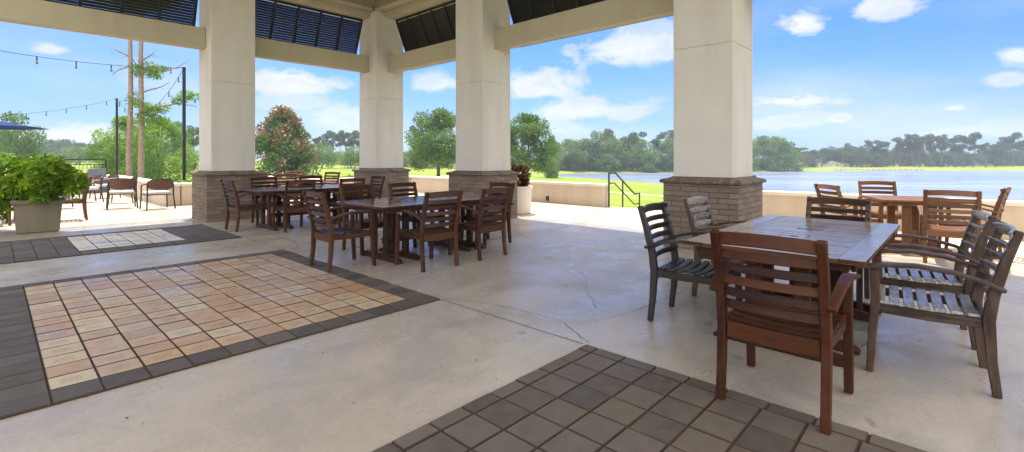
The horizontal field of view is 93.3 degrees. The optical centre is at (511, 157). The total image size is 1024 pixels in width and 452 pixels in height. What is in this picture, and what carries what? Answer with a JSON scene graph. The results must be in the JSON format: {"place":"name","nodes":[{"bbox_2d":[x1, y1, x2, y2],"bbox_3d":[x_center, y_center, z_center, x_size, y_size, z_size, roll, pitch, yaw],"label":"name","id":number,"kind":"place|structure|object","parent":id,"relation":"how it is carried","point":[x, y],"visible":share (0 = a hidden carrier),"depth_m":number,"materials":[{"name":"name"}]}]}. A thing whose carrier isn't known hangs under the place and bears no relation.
{"place":"outdoors","nodes":[
{"label":"outdoors","id":0,"kind":"place"},
{"bbox_2d":[0,192,163,214],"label":"terrace floor","id":1,"kind":"structure","parent":0,"point":[124,201],"depth_m":14.14,"materials":[{"name":"concrete"}]},
{"bbox_2d":[0,121,45,129],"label":"umbrella","id":2,"kind":"object","parent":1,"relation":"on","point":[6,126],"visible":1,"depth_m":16.10,"materials":[{"name":"blue fabric"}]},
{"bbox_2d":[78,175,103,203],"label":"patio chair","id":3,"kind":"object","parent":1,"relation":"on","point":[98,180],"visible":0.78,"depth_m":14.63,"materials":[{"name":"black paint"}]},
{"bbox_2d":[87,168,106,192],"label":"wicker chair","id":4,"kind":"object","parent":1,"relation":"on","point":[95,172],"visible":0.34,"depth_m":18.65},
{"bbox_2d":[106,175,180,205],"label":"garden wall","id":5,"kind":"structure","parent":1,"relation":"on","point":[159,199],"depth_m":14.05,"materials":[{"name":"paint"}]},
{"bbox_2d":[0,196,331,231],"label":"terrace floor","id":6,"kind":"structure","parent":0,"point":[104,216],"depth_m":11.19,"materials":[{"name":"concrete"}]},
{"bbox_2d":[63,176,92,219],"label":"wooden chair","id":7,"kind":"object","parent":6,"relation":"on","point":[83,201],"visible":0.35,"depth_m":10.35,"materials":[{"name":"orange wood"}]},
{"bbox_2d":[106,178,137,209],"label":"patio chair","id":8,"kind":"object","parent":6,"relation":"on","point":[120,185],"visible":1,"depth_m":12.59,"materials":[{"name":"black paint"}]},
{"bbox_2d":[139,178,175,210],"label":"patio chair","id":9,"kind":"object","parent":6,"relation":"on","point":[164,184],"visible":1,"depth_m":12.46,"materials":[{"name":"brown wicker"}]},
{"bbox_2d":[180,175,411,204],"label":"garden wall","id":10,"kind":"structure","parent":6,"relation":"on","point":[185,193],"depth_m":13.69,"materials":[{"name":"paint"}]},
{"bbox_2d":[323,172,339,192],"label":"wooden chair","id":11,"kind":"object","parent":6,"relation":"on","point":[336,180],"visible":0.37,"depth_m":13.78,"materials":[{"name":"orange wood"}]},
{"bbox_2d":[0,0,766,249],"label":"pavilion","id":12,"kind":"structure","parent":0,"point":[476,40],"depth_m":10.31,"materials":[{"name":"beige paint"}]},
{"bbox_2d":[0,207,1023,451],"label":"pavilion floor","id":13,"kind":"structure","parent":0,"point":[368,385],"depth_m":3.21,"materials":[{"name":"concrete"}]},
{"bbox_2d":[9,196,65,233],"bbox_3d":[-8.606,1.029,8.778,0.712,0.598,0.712,0,0,43],"label":"stone planter","id":14,"kind":"object","parent":13,"relation":"on","point":[38,217],"visible":0.79,"depth_m":8.57,"materials":[{"name":"beige stone"}]},
{"bbox_2d":[0,151,92,220],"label":"planter shrub","id":15,"kind":"object","parent":14,"relation":"in","point":[33,179],"visible":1,"depth_m":8.60,"materials":[{"name":"green plant"}]},
{"bbox_2d":[7,238,233,263],"bbox_3d":[-7.396,1.327,6.636,2.290,0.001,6.050,0,0,43],"label":"paver bed","id":16,"kind":"object","parent":13,"relation":"on","point":[57,252],"visible":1,"depth_m":6.87,"materials":[{"name":"grey concrete"}]},
{"bbox_2d":[0,224,241,263],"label":"border pavers","id":17,"kind":"object","parent":16,"relation":"on","point":[44,248],"visible":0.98,"depth_m":7.36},
{"bbox_2d":[67,229,184,250],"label":"engraved pavers","id":18,"kind":"object","parent":16,"relation":"on","point":[83,243],"visible":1,"depth_m":7.80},
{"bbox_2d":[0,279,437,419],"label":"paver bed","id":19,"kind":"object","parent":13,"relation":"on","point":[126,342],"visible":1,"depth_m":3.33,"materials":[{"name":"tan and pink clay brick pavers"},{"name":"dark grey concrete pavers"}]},
{"bbox_2d":[24,254,405,390],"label":"engraved pavers","id":20,"kind":"object","parent":19,"relation":"on","point":[253,297],"visible":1,"depth_m":4.20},
{"bbox_2d":[0,249,439,418],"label":"border pavers","id":21,"kind":"object","parent":19,"relation":"on","point":[23,387],"visible":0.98,"depth_m":3.42,"materials":[{"name":"grey stone"}]},
{"bbox_2d":[220,179,266,231],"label":"wooden chair","id":22,"kind":"object","parent":13,"relation":"on","point":[238,207],"visible":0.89,"depth_m":8.87,"materials":[{"name":"brown wood"}]},
{"bbox_2d":[250,176,289,222],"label":"wooden chair","id":23,"kind":"object","parent":13,"relation":"on","point":[252,179],"visible":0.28,"depth_m":10.00,"materials":[{"name":"brown wood"}]},
{"bbox_2d":[263,173,296,210],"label":"wooden chair","id":24,"kind":"object","parent":13,"relation":"on","point":[284,179],"visible":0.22,"depth_m":12.14,"materials":[{"name":"orange wood"}]},
{"bbox_2d":[272,179,315,232],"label":"wooden chair","id":25,"kind":"object","parent":13,"relation":"on","point":[301,207],"visible":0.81,"depth_m":8.75,"materials":[{"name":"brown wood"}]},
{"bbox_2d":[237,184,353,230],"bbox_3d":[-4.152,0.958,9.662,1.120,0.739,2.096,0,0,43],"label":"wooden table","id":26,"kind":"object","parent":13,"relation":"on","point":[268,192],"visible":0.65,"depth_m":9.28,"materials":[{"name":"brown wood"}]},
{"bbox_2d":[299,175,331,215],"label":"wooden chair","id":27,"kind":"object","parent":13,"relation":"on","point":[313,176],"visible":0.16,"depth_m":10.91,"materials":[{"name":"brown wood"}]},
{"bbox_2d":[302,190,379,272],"bbox_3d":[-2.103,0.861,5.935,0.624,0.937,0.747,0,0,45],"label":"wooden chair","id":28,"kind":"object","parent":13,"relation":"on","point":[330,234],"visible":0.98,"depth_m":5.83,"materials":[{"name":"brown wood"}]},
{"bbox_2d":[323,178,365,226],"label":"wooden chair","id":29,"kind":"object","parent":13,"relation":"on","point":[334,204],"visible":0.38,"depth_m":9.43,"materials":[{"name":"brown wood"}]},
{"bbox_2d":[339,184,382,255],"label":"wooden chair","id":30,"kind":"object","parent":13,"relation":"on","point":[361,223],"visible":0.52,"depth_m":7.01,"materials":[{"name":"brown wood"}]},
{"bbox_2d":[345,176,384,219],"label":"wooden chair","id":31,"kind":"object","parent":13,"relation":"on","point":[378,190],"visible":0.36,"depth_m":10.48,"materials":[{"name":"brown wood"}]},
{"bbox_2d":[387,182,438,247],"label":"wooden chair","id":32,"kind":"object","parent":13,"relation":"on","point":[415,221],"visible":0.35,"depth_m":7.69,"materials":[{"name":"brown wood"}]},
{"bbox_2d":[336,194,503,263],"bbox_3d":[-1.242,0.958,6.889,1.140,0.739,2.096,0,0,43],"label":"wooden table","id":33,"kind":"object","parent":13,"relation":"on","point":[387,208],"visible":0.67,"depth_m":6.45,"materials":[{"name":"brown wood"}]},
{"bbox_2d":[395,190,462,271],"bbox_3d":[-1.037,0.861,5.987,0.624,0.937,0.747,0,0,-44],"label":"wooden chair","id":34,"kind":"object","parent":13,"relation":"on","point":[431,232],"visible":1,"depth_m":5.83,"materials":[{"name":"brown wood"}]},
{"bbox_2d":[448,187,511,260],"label":"wooden chair","id":35,"kind":"object","parent":13,"relation":"on","point":[480,224],"visible":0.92,"depth_m":6.44,"materials":[{"name":"brown wood"}]},
{"bbox_2d":[460,182,514,246],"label":"wooden chair","id":36,"kind":"object","parent":13,"relation":"on","point":[486,236],"visible":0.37,"depth_m":7.58,"materials":[{"name":"brown wood"}]},
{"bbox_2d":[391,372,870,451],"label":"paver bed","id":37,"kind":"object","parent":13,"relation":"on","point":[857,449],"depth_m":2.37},
{"bbox_2d":[372,344,926,451],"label":"square pavers","id":38,"kind":"object","parent":37,"relation":"on","point":[717,425],"visible":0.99,"depth_m":2.43,"materials":[{"name":"grey stone"}]},
{"bbox_2d":[637,201,742,321],"bbox_3d":[1.484,0.861,3.983,0.747,0.937,0.624,0,0,38],"label":"wooden chair","id":39,"kind":"object","parent":13,"relation":"on","point":[675,266],"visible":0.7,"depth_m":3.97,"materials":[{"name":"black wood"}]},
{"bbox_2d":[683,195,748,295],"bbox_3d":[2.118,0.861,4.693,0.747,0.937,0.624,0,0,41],"label":"wooden chair","id":40,"kind":"object","parent":13,"relation":"on","point":[709,221],"visible":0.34,"depth_m":4.72,"materials":[{"name":"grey wood"}]},
{"bbox_2d":[709,229,860,435],"bbox_3d":[1.497,0.851,2.671,0.624,0.937,0.747,0,0,43],"label":"wooden chair","id":41,"kind":"object","parent":13,"relation":"on","point":[780,323],"visible":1,"depth_m":2.48,"materials":[{"name":"red wood"}]},
{"bbox_2d":[683,215,899,366],"bbox_3d":[2.335,0.958,3.878,1.060,0.739,2.116,0,0,43],"label":"wooden table","id":42,"kind":"object","parent":13,"relation":"on","point":[856,245],"visible":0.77,"depth_m":3.62,"materials":[{"name":"brown wood"}]},
{"bbox_2d":[805,196,870,310],"bbox_3d":[3.007,0.861,4.556,0.624,0.937,0.747,0,0,43],"label":"wooden chair","id":43,"kind":"object","parent":13,"relation":"on","point":[866,204],"visible":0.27,"depth_m":4.71,"materials":[{"name":"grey wood"}]},
{"bbox_2d":[870,209,996,349],"bbox_3d":[3.153,0.861,3.709,0.747,0.937,0.624,0,0,36],"label":"wooden chair","id":44,"kind":"object","parent":13,"relation":"on","point":[959,285],"visible":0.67,"depth_m":3.58,"materials":[{"name":"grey wood"}]},
{"bbox_2d":[859,221,1023,398],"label":"wooden chair","id":45,"kind":"object","parent":13,"relation":"on","point":[980,319],"visible":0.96,"depth_m":2.94,"materials":[{"name":"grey wood"}]},
{"bbox_2d":[0,0,1023,163],"label":"sky","id":46,"kind":"structure","parent":0,"point":[826,73],"materials":[{"name":"blue"}]},
{"bbox_2d":[66,160,1023,207],"bbox_3d":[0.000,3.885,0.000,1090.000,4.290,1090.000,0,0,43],"label":"lawn","id":47,"kind":"structure","parent":0,"point":[648,189],"depth_m":106.65,"materials":[{"name":"green plant"}]},
{"bbox_2d":[0,111,46,161],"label":"tree","id":48,"kind":"object","parent":47,"relation":"on","point":[20,143],"visible":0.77,"depth_m":84.96,"materials":[{"name":"green plant"}]},
{"bbox_2d":[48,139,75,158],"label":"tree","id":49,"kind":"object","parent":47,"relation":"on","point":[66,143],"visible":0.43,"depth_m":231.55,"materials":[{"name":"green plant"}]},
{"bbox_2d":[56,146,101,163],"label":"tree","id":50,"kind":"object","parent":47,"relation":"on","point":[79,154],"visible":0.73,"depth_m":148.72,"materials":[{"name":"green plant"}]},
{"bbox_2d":[115,98,117,172],"bbox_3d":[-22.098,-0.348,27.007,0.152,6.045,0.146,0,0,43],"label":"light pole","id":51,"kind":"object","parent":47,"relation":"on","point":[116,135],"visible":0.7,"depth_m":26.97,"materials":[{"name":"black metal"}]},
{"bbox_2d":[83,115,161,174],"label":"tree","id":52,"kind":"object","parent":47,"relation":"on","point":[106,148],"visible":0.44,"depth_m":42.74,"materials":[{"name":"green plant"}]},
{"bbox_2d":[107,2,137,176],"bbox_3d":[-21.394,-4.304,26.969,4.608,14.114,3.858,0,0,8],"label":"pine tree","id":53,"kind":"object","parent":47,"relation":"on","point":[129,95],"visible":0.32,"depth_m":26.92,"materials":[{"name":"brown plant"}]},
{"bbox_2d":[108,125,170,178],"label":"tree","id":54,"kind":"object","parent":47,"relation":"on","point":[162,151],"visible":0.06,"depth_m":48.45,"materials":[{"name":"green plant"}]},
{"bbox_2d":[108,0,198,177],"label":"pine tree","id":55,"kind":"object","parent":47,"relation":"on","point":[145,107],"visible":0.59,"depth_m":26.93,"materials":[{"name":"green plant"}]},
{"bbox_2d":[115,118,198,182],"bbox_3d":[-29.049,-0.170,39.938,5.486,6.538,5.622,0,0,34],"label":"tree","id":56,"kind":"object","parent":47,"relation":"on","point":[152,167],"visible":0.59,"depth_m":39.33,"materials":[{"name":"green plant"}]},
{"bbox_2d":[181,66,185,180],"bbox_3d":[-12.649,-0.316,18.605,0.152,6.454,0.146,0,0,43],"label":"light pole","id":57,"kind":"object","parent":47,"relation":"on","point":[183,123],"visible":0.7,"depth_m":18.57,"materials":[{"name":"black metal"}]},
{"bbox_2d":[3,51,182,73],"bbox_3d":[-14.297,-3.149,14.553,0.071,0.671,8.775,0,0,23],"label":"string light","id":58,"kind":"object","parent":57,"relation":"hanging from","point":[76,67],"visible":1,"depth_m":15.97,"materials":[{"name":"black rubber"}]},
{"bbox_2d":[186,125,198,151],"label":"tree","id":59,"kind":"object","parent":47,"relation":"on","point":[190,130],"visible":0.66,"depth_m":91.53,"materials":[{"name":"green plant"}]},
{"bbox_2d":[255,104,322,177],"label":"magnolia tree","id":60,"kind":"object","parent":47,"relation":"on","point":[287,134],"visible":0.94,"depth_m":60.97,"materials":[{"name":"green plant"}]},
{"bbox_2d":[311,141,339,167],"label":"tree","id":61,"kind":"object","parent":47,"relation":"on","point":[321,152],"visible":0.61,"depth_m":124.94,"materials":[{"name":"green plant"}]},
{"bbox_2d":[336,145,359,168],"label":"tree","id":62,"kind":"object","parent":47,"relation":"on","point":[350,159],"visible":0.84,"depth_m":131.44,"materials":[{"name":"green plant"}]},
{"bbox_2d":[403,107,455,176],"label":"oak tree","id":63,"kind":"object","parent":47,"relation":"on","point":[444,144],"visible":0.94,"depth_m":72.07,"materials":[{"name":"green plant"}]},
{"bbox_2d":[510,112,560,171],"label":"oak tree","id":64,"kind":"object","parent":47,"relation":"on","point":[529,128],"visible":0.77,"depth_m":65.07,"materials":[{"name":"green plant"}]},
{"bbox_2d":[533,154,559,177],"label":"tree","id":65,"kind":"object","parent":47,"relation":"on","point":[552,171],"visible":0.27,"depth_m":99.69,"materials":[{"name":"green plant"}]},
{"bbox_2d":[544,135,562,177],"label":"tree","id":66,"kind":"object","parent":47,"relation":"on","point":[558,158],"visible":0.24,"depth_m":104.51,"materials":[{"name":"green plant"}]},
{"bbox_2d":[560,152,587,170],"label":"tree","id":67,"kind":"object","parent":47,"relation":"on","point":[571,156],"visible":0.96,"depth_m":173.98,"materials":[{"name":"green plant"}]},
{"bbox_2d":[569,138,599,170],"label":"tree","id":68,"kind":"object","parent":47,"relation":"on","point":[581,147],"visible":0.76,"depth_m":180.60,"materials":[{"name":"green plant"}]},
{"bbox_2d":[584,142,609,170],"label":"tree","id":69,"kind":"object","parent":47,"relation":"on","point":[596,145],"visible":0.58,"depth_m":178.62,"materials":[{"name":"green plant"}]},
{"bbox_2d":[592,153,621,170],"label":"tree","id":70,"kind":"object","parent":47,"relation":"on","point":[608,160],"visible":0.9,"depth_m":175.12,"materials":[{"name":"green plant"}]},
{"bbox_2d":[600,137,631,170],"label":"tree","id":71,"kind":"object","parent":47,"relation":"on","point":[615,146],"visible":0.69,"depth_m":181.28,"materials":[{"name":"green plant"}]},
{"bbox_2d":[617,135,646,158],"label":"tree","id":72,"kind":"object","parent":47,"relation":"on","point":[631,139],"visible":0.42,"depth_m":186.88,"materials":[{"name":"green plant"}]},
{"bbox_2d":[627,139,657,168],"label":"tree","id":73,"kind":"object","parent":47,"relation":"on","point":[643,143],"visible":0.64,"depth_m":179.93,"materials":[{"name":"green plant"}]},
{"bbox_2d":[638,152,660,172],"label":"tree","id":74,"kind":"object","parent":47,"relation":"on","point":[649,167],"visible":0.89,"depth_m":174.79,"materials":[{"name":"green plant"}]},
{"bbox_2d":[653,156,673,171],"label":"tree","id":75,"kind":"object","parent":47,"relation":"on","point":[665,165],"visible":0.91,"depth_m":177.15,"materials":[{"name":"green plant"}]},
{"bbox_2d":[656,138,673,170],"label":"tree","id":76,"kind":"object","parent":47,"relation":"on","point":[669,145],"visible":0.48,"depth_m":182.80,"materials":[{"name":"green plant"}]},
{"bbox_2d":[752,135,779,169],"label":"tree","id":77,"kind":"object","parent":47,"relation":"on","point":[762,142],"visible":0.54,"depth_m":192.38,"materials":[{"name":"green plant"}]},
{"bbox_2d":[753,147,783,170],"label":"tree","id":78,"kind":"object","parent":47,"relation":"on","point":[773,166],"visible":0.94,"depth_m":189.27,"materials":[{"name":"green plant"}]},
{"bbox_2d":[764,136,790,167],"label":"tree","id":79,"kind":"object","parent":47,"relation":"on","point":[781,143],"visible":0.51,"depth_m":193.05,"materials":[{"name":"green plant"}]},
{"bbox_2d":[772,152,795,170],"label":"tree","id":80,"kind":"object","parent":47,"relation":"on","point":[788,159],"visible":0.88,"depth_m":189.32,"materials":[{"name":"green plant"}]},
{"bbox_2d":[777,141,801,170],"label":"tree","id":81,"kind":"object","parent":47,"relation":"on","point":[794,151],"visible":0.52,"depth_m":192.23,"materials":[{"name":"green plant"}]},
{"bbox_2d":[818,146,843,164],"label":"tree","id":82,"kind":"object","parent":47,"relation":"on","point":[833,150],"visible":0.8,"depth_m":239.13,"materials":[{"name":"green plant"}]},
{"bbox_2d":[839,149,870,166],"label":"tree","id":83,"kind":"object","parent":47,"relation":"on","point":[859,156],"visible":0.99,"depth_m":226.90,"materials":[{"name":"green plant"}]},
{"bbox_2d":[863,152,890,166],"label":"tree","id":84,"kind":"object","parent":47,"relation":"on","point":[879,161],"visible":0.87,"depth_m":226.91,"materials":[{"name":"green plant"}]},
{"bbox_2d":[835,169,922,170],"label":"bulkhead","id":85,"kind":"object","parent":47,"relation":"on","point":[882,169],"visible":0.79,"depth_m":202.00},
{"bbox_2d":[891,147,917,166],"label":"tree","id":86,"kind":"object","parent":47,"relation":"on","point":[896,155],"visible":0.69,"depth_m":254.71,"materials":[{"name":"green plant"}]},
{"bbox_2d":[902,133,924,166],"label":"pine tree","id":87,"kind":"object","parent":47,"relation":"on","point":[914,144],"visible":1,"depth_m":228.09,"materials":[{"name":"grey plant"}]},
{"bbox_2d":[911,149,932,166],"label":"tree","id":88,"kind":"object","parent":47,"relation":"on","point":[922,154],"visible":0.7,"depth_m":251.52,"materials":[{"name":"green plant"}]},
{"bbox_2d":[924,134,936,166],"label":"pine tree","id":89,"kind":"object","parent":47,"relation":"on","point":[928,144],"visible":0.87,"depth_m":235.89,"materials":[{"name":"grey plant"}]},
{"bbox_2d":[924,149,945,166],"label":"tree","id":90,"kind":"object","parent":47,"relation":"on","point":[935,160],"visible":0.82,"depth_m":252.15,"materials":[{"name":"green plant"}]},
{"bbox_2d":[930,134,954,166],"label":"pine tree","id":91,"kind":"object","parent":47,"relation":"on","point":[939,140],"visible":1,"depth_m":228.63,"materials":[{"name":"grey plant"}]},
{"bbox_2d":[949,138,964,166],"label":"pine tree","id":92,"kind":"object","parent":47,"relation":"on","point":[953,148],"visible":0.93,"depth_m":230.76,"materials":[{"name":"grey plant"}]},
{"bbox_2d":[951,151,972,166],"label":"tree","id":93,"kind":"object","parent":47,"relation":"on","point":[958,163],"visible":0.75,"depth_m":255.21,"materials":[{"name":"green plant"}]},
{"bbox_2d":[965,132,981,166],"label":"pine tree","id":94,"kind":"object","parent":47,"relation":"on","point":[974,137],"visible":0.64,"depth_m":237.91,"materials":[{"name":"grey plant"}]},
{"bbox_2d":[976,143,994,166],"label":"pine tree","id":95,"kind":"object","parent":47,"relation":"on","point":[984,148],"visible":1,"depth_m":230.19,"materials":[{"name":"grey plant"}]},
{"bbox_2d":[986,147,1016,165],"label":"tree","id":96,"kind":"object","parent":47,"relation":"on","point":[1009,155],"visible":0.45,"depth_m":251.22,"materials":[{"name":"green plant"}]},
{"bbox_2d":[998,132,1021,165],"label":"pine tree","id":97,"kind":"object","parent":47,"relation":"on","point":[1012,138],"visible":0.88,"depth_m":245.77,"materials":[{"name":"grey plant"}]},
{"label":"steps","id":98,"kind":"structure","parent":47,"relation":"on","visible":0},
{"bbox_2d":[608,172,639,206],"bbox_3d":[3.211,1.199,13.765,0.048,1.622,1.745,0,0,43],"label":"handrail","id":99,"kind":"object","parent":98,"relation":"on","point":[620,178],"visible":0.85,"depth_m":13.55,"materials":[{"name":"black metal"}]},
{"bbox_2d":[409,191,1023,270],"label":"terrace floor","id":100,"kind":"structure","parent":0,"point":[625,217],"depth_m":10.81,"materials":[{"name":"concrete"}]},
{"bbox_2d":[410,176,610,206],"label":"garden wall","id":101,"kind":"structure","parent":100,"relation":"on","point":[585,194],"depth_m":14.14,"materials":[{"name":"paint"}]},
{"bbox_2d":[517,185,532,213],"bbox_3d":[0.183,1.000,11.653,0.644,0.655,0.644,0,0,43],"label":"white pot","id":102,"kind":"object","parent":100,"relation":"on","point":[524,196],"visible":0.59,"depth_m":11.39,"materials":[{"name":"ceramic"}]},
{"bbox_2d":[511,164,531,186],"bbox_3d":[0.192,0.435,11.655,0.648,0.632,0.621,0,0,43],"label":"bronze plant","id":103,"kind":"object","parent":102,"relation":"on","point":[523,179],"visible":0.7,"depth_m":11.55,"materials":[{"name":"red plant"}]},
{"bbox_2d":[814,183,888,248],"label":"wooden chair","id":104,"kind":"object","parent":100,"relation":"on","point":[838,192],"visible":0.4,"depth_m":7.09,"materials":[{"name":"orange wood"}]},
{"bbox_2d":[857,181,900,233],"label":"wooden chair","id":105,"kind":"object","parent":100,"relation":"on","point":[874,214],"visible":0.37,"depth_m":8.27,"materials":[{"name":"orange wood"}]},
{"bbox_2d":[762,190,1023,240],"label":"garden wall","id":106,"kind":"structure","parent":100,"relation":"on","point":[787,203],"depth_m":9.74,"materials":[{"name":"paint"}]},
{"bbox_2d":[860,195,969,253],"bbox_3d":[5.861,0.958,7.113,0.980,0.739,0.976,0,0,21],"label":"wooden table","id":107,"kind":"object","parent":100,"relation":"on","point":[909,216],"visible":0.6,"depth_m":6.90,"materials":[{"name":"orange wood"}]},
{"bbox_2d":[916,189,982,262],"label":"wooden chair","id":108,"kind":"object","parent":100,"relation":"on","point":[944,231],"visible":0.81,"depth_m":6.01,"materials":[{"name":"orange wood"}]},
{"bbox_2d":[937,187,1011,258],"bbox_3d":[6.385,0.861,6.716,0.624,0.937,0.747,0,0,-39],"label":"wooden chair","id":109,"kind":"object","parent":100,"relation":"on","point":[998,210],"visible":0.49,"depth_m":6.60,"materials":[{"name":"orange wood"}]},
{"bbox_2d":[558,171,1023,200],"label":"lake","id":110,"kind":"structure","parent":0,"point":[989,184],"depth_m":114.59,"materials":[{"name":"liquid"}]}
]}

